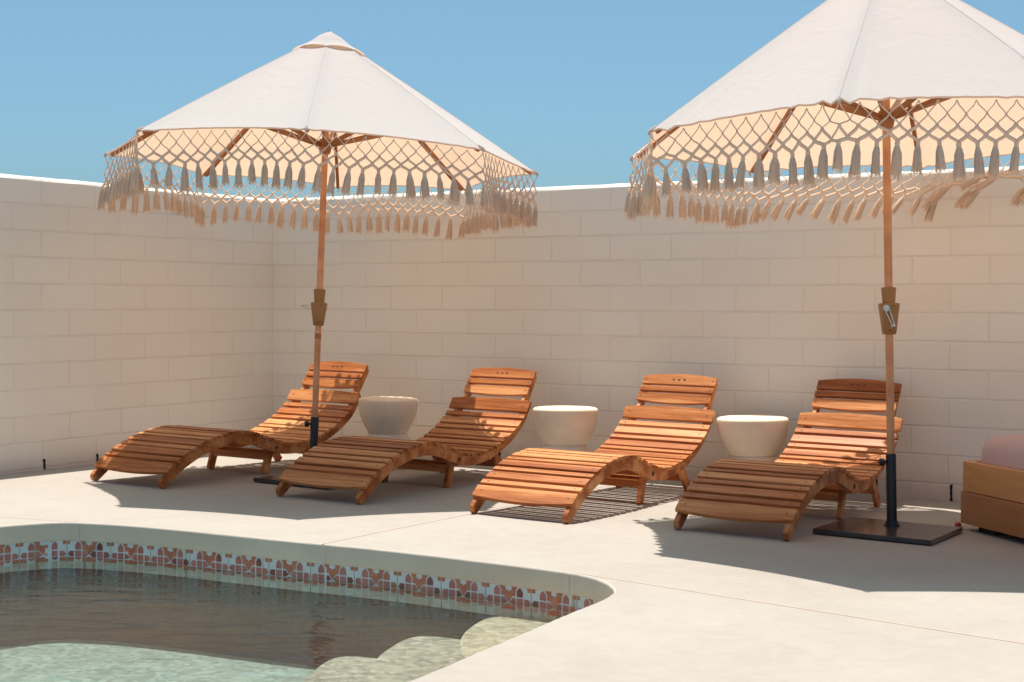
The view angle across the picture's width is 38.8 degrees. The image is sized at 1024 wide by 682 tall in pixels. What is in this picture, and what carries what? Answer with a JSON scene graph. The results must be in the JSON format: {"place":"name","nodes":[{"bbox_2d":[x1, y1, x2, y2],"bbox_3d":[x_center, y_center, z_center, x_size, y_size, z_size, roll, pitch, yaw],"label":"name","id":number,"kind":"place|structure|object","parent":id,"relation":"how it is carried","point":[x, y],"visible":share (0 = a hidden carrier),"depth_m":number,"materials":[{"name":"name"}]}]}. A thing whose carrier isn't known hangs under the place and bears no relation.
{"place":"outdoors","nodes":[
{"label":"outdoors","id":0,"kind":"place"},
{"bbox_2d":[0,447,1023,681],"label":"pool deck","id":1,"kind":"structure","parent":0,"point":[699,599],"depth_m":5.77,"materials":[{"name":"concrete"}]},
{"bbox_2d":[90,361,368,488],"bbox_3d":[-1.581,0.457,8.558,0.552,0.640,1.845,2,1,32],"label":"sun lounger","id":2,"kind":"object","parent":1,"relation":"on","point":[169,453],"visible":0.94,"depth_m":8.46,"materials":[{"name":"brown wood"}]},
{"bbox_2d":[0,568,551,681],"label":"pool basin","id":3,"kind":"object","parent":1,"relation":"in","point":[380,647],"visible":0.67,"depth_m":6.07,"materials":[{"name":"liquid"}]},
{"bbox_2d":[0,560,560,671],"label":"water","id":4,"kind":"structure","parent":3,"relation":"in","point":[178,586],"depth_m":5.82,"materials":[{"name":"liquid"}]},
{"bbox_2d":[0,541,597,620],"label":"waterline tile band","id":5,"kind":"object","parent":3,"relation":"attached to","point":[550,606],"visible":0.65,"depth_m":6.03,"materials":[{"name":"tile"}]},
{"bbox_2d":[97,31,538,488],"bbox_3d":[-1.078,-0.486,8.218,2.295,2.538,2.314,-1,2,-25],"label":"parasol","id":6,"kind":"object","parent":1,"relation":"on","point":[329,109],"visible":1,"depth_m":7.93,"materials":[{"name":"white fabric"}]},
{"bbox_2d":[358,396,417,469],"bbox_3d":[-0.764,0.560,8.936,0.366,0.426,0.366,2,1,31],"label":"side table","id":7,"kind":"object","parent":1,"relation":"on","point":[391,417],"visible":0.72,"depth_m":8.80,"materials":[{"name":"stone"}]},
{"bbox_2d":[275,367,536,503],"bbox_3d":[-0.509,0.488,8.088,0.550,0.638,1.839,2,1,31],"label":"sun lounger","id":8,"kind":"object","parent":1,"relation":"on","point":[448,443],"visible":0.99,"depth_m":8.05,"materials":[{"name":"brown wood"}]},
{"bbox_2d":[533,406,597,451],"bbox_3d":[0.306,0.592,8.375,0.375,0.426,0.375,0,1,-32],"label":"side table","id":9,"kind":"object","parent":1,"relation":"on","point":[572,428],"visible":0.69,"depth_m":8.24,"materials":[{"name":"stone"}]},
{"bbox_2d":[469,374,717,523],"bbox_3d":[0.497,0.515,7.543,0.554,0.642,1.787,2,1,32],"label":"sun lounger","id":10,"kind":"object","parent":1,"relation":"on","point":[632,452],"visible":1,"depth_m":7.49,"materials":[{"name":"brown wood"}]},
{"bbox_2d":[716,415,788,461],"bbox_3d":[1.323,0.623,7.994,0.392,0.416,0.392,-1,1,-5],"label":"side table","id":11,"kind":"object","parent":1,"relation":"on","point":[755,437],"visible":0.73,"depth_m":7.85,"materials":[{"name":"stone"}]},
{"bbox_2d":[673,379,902,540],"bbox_3d":[1.421,0.537,7.135,0.562,0.651,1.756,2,1,32],"label":"sun lounger","id":12,"kind":"object","parent":1,"relation":"on","point":[797,476],"visible":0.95,"depth_m":7.00,"materials":[{"name":"brown wood"}]},
{"bbox_2d":[624,0,1023,544],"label":"parasol","id":13,"kind":"object","parent":1,"relation":"on","point":[892,87],"visible":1,"depth_m":6.21,"materials":[{"name":"white fabric"}]},
{"bbox_2d":[961,460,1023,537],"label":"daybed","id":14,"kind":"object","parent":1,"relation":"on","point":[992,499],"visible":1,"depth_m":6.50,"materials":[{"name":"brown wood"}]},
{"bbox_2d":[981,434,1023,469],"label":"cushion","id":15,"kind":"object","parent":14,"relation":"on","point":[1006,451],"visible":0.6,"depth_m":6.51,"materials":[{"name":"fabric"}]},
{"bbox_2d":[0,0,1023,198],"label":"sky","id":16,"kind":"structure","parent":0,"point":[570,90],"materials":[{"name":"blue"}]},
{"bbox_2d":[955,522,961,526],"bbox_3d":[2.079,0.857,6.776,0.031,0.030,0.017,20,-18,1],"label":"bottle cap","id":17,"kind":"object","parent":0,"point":[958,524],"visible":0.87,"depth_m":6.77,"materials":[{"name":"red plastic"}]},
{"bbox_3d":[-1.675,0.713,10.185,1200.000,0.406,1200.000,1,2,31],"label":"ground","id":18,"kind":"structure","parent":0,"visible":0},
{"bbox_2d":[0,174,272,473],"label":"block wall","id":19,"kind":"structure","parent":18,"relation":"on","point":[118,327],"depth_m":8.94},
{"bbox_2d":[271,166,1023,501],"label":"block wall","id":20,"kind":"structure","parent":18,"relation":"on","point":[589,296],"depth_m":8.54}
]}

